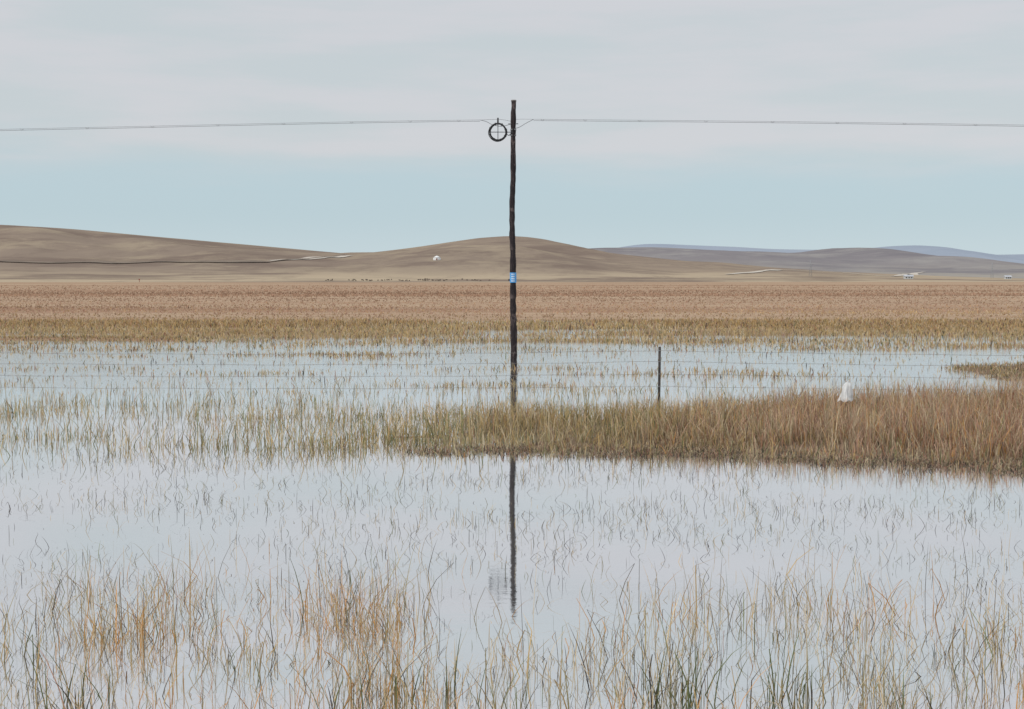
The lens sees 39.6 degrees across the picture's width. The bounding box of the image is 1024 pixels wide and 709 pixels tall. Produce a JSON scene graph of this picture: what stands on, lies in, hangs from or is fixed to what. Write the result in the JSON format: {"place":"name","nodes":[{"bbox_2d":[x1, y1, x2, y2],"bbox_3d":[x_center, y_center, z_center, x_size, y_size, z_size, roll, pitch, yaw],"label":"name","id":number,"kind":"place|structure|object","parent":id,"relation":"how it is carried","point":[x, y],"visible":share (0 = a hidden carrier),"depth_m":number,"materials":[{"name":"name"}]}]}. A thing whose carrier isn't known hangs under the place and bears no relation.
{"place":"outdoors","nodes":[
{"label":"outdoors","id":0,"kind":"place"},
{"bbox_2d":[0,260,268,262],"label":"earth bank","id":1,"kind":"structure","parent":0,"point":[139,261],"depth_m":1628.14,"materials":[{"name":"brown soil"}]},
{"bbox_2d":[0,225,562,281],"bbox_3d":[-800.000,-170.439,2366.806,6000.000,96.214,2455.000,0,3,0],"label":"hill","id":2,"kind":"structure","parent":0,"point":[31,243],"depth_m":1663.48,"materials":[{"name":"brown plant"}]},
{"bbox_2d":[325,278,509,280],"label":"cattle herd","id":3,"kind":"object","parent":2,"relation":"on","point":[409,280],"visible":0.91,"depth_m":1256.07},
{"bbox_2d":[270,255,351,260],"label":"dirt track","id":4,"kind":"structure","parent":0,"point":[316,258],"depth_m":1837.53,"materials":[{"name":"beige soil"}]},
{"bbox_2d":[0,321,1023,708],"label":"water","id":5,"kind":"structure","parent":0,"point":[68,523],"depth_m":13.30,"materials":[{"name":"grey liquid"}]},
{"bbox_2d":[2,613,970,708],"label":"sedge tussock","id":6,"kind":"object","parent":5,"relation":"in","point":[688,696],"visible":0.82,"depth_m":8.06,"materials":[{"name":"green plant"}]},
{"bbox_2d":[0,316,1023,414],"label":"shallow water grass","id":7,"kind":"structure","parent":5,"relation":"on","point":[377,325],"depth_m":61.69,"materials":[{"name":"brown plant"}]},
{"bbox_2d":[0,443,1023,708],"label":"water stalks","id":8,"kind":"object","parent":5,"relation":"on","point":[502,551],"visible":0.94,"depth_m":13.48,"materials":[{"name":"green plant"}]},
{"bbox_2d":[658,347,660,398],"bbox_3d":[2.964,0.566,28.668,0.069,1.448,0.060,0,3,0],"label":"fence post","id":9,"kind":"object","parent":5,"relation":"in","point":[659,367],"visible":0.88,"depth_m":28.64,"materials":[{"name":"paint"}]},
{"bbox_2d":[1,350,1023,390],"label":"wire fence","id":10,"kind":"object","parent":9,"relation":"attached to","point":[521,363],"visible":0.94,"depth_m":28.73,"materials":[{"name":"grey metal"}]},
{"bbox_2d":[343,437,1023,479],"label":"dead thatch","id":11,"kind":"object","parent":5,"relation":"on","point":[1013,467],"visible":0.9,"depth_m":19.33,"materials":[{"name":"brown plant"}]},
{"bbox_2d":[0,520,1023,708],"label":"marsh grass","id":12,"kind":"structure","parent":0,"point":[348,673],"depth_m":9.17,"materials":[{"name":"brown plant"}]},
{"bbox_2d":[0,282,1023,461],"bbox_3d":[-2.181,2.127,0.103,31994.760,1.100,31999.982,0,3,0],"label":"ground","id":13,"kind":"structure","parent":0,"point":[532,285],"depth_m":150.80,"materials":[{"name":"brown plant"}]},
{"bbox_2d":[0,371,1023,476],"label":"bank grass","id":14,"kind":"structure","parent":13,"relation":"on","point":[991,421],"depth_m":21.66,"materials":[{"name":"brown plant"}]},
{"bbox_2d":[837,381,852,407],"bbox_3d":[5.796,0.827,24.696,0.231,0.744,0.196,-2,4,-36],"label":"plastic bag","id":15,"kind":"object","parent":14,"relation":"in","point":[846,393],"visible":0.97,"depth_m":24.62,"materials":[{"name":"plastic"}]},
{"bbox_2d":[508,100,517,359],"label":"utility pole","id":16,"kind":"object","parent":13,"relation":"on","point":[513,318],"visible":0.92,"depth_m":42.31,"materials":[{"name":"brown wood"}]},
{"bbox_2d":[488,118,512,141],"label":"cable coil","id":17,"kind":"object","parent":16,"relation":"attached to","point":[497,132],"visible":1,"depth_m":42.09,"materials":[{"name":"metal"}]},
{"bbox_2d":[0,119,1023,130],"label":"overhead cable","id":18,"kind":"object","parent":16,"relation":"attached to","point":[505,125],"visible":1,"depth_m":42.19,"materials":[{"name":"black metal"}]},
{"bbox_2d":[0,0,1023,254],"label":"sky","id":19,"kind":"structure","parent":0,"point":[595,181],"materials":[{"name":"blue"}]},
{"bbox_2d":[333,236,1023,281],"bbox_3d":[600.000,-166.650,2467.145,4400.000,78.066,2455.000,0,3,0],"label":"hill","id":20,"kind":"structure","parent":0,"point":[488,258],"depth_m":1600.97,"materials":[{"name":"brown plant"}]},
{"bbox_2d":[730,269,773,273],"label":"dirt track","id":21,"kind":"structure","parent":0,"point":[752,271],"depth_m":1616.52,"materials":[{"name":"beige soil"}]},
{"bbox_2d":[588,247,1023,277],"bbox_3d":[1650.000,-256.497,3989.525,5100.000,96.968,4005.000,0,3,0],"label":"hill","id":22,"kind":"structure","parent":0,"point":[878,260],"depth_m":2953.32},
{"bbox_2d":[619,244,1023,263],"bbox_3d":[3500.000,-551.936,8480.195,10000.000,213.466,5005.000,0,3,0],"label":"hill","id":23,"kind":"structure","parent":0,"point":[947,251],"depth_m":7938.65,"materials":[{"name":"grey"}]},
{"bbox_2d":[894,272,921,275],"bbox_3d":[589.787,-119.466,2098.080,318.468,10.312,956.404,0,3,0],"label":"dirt track","id":24,"kind":"structure","parent":0,"point":[916,273],"depth_m":1901.53,"materials":[{"name":"beige soil"}]}
]}

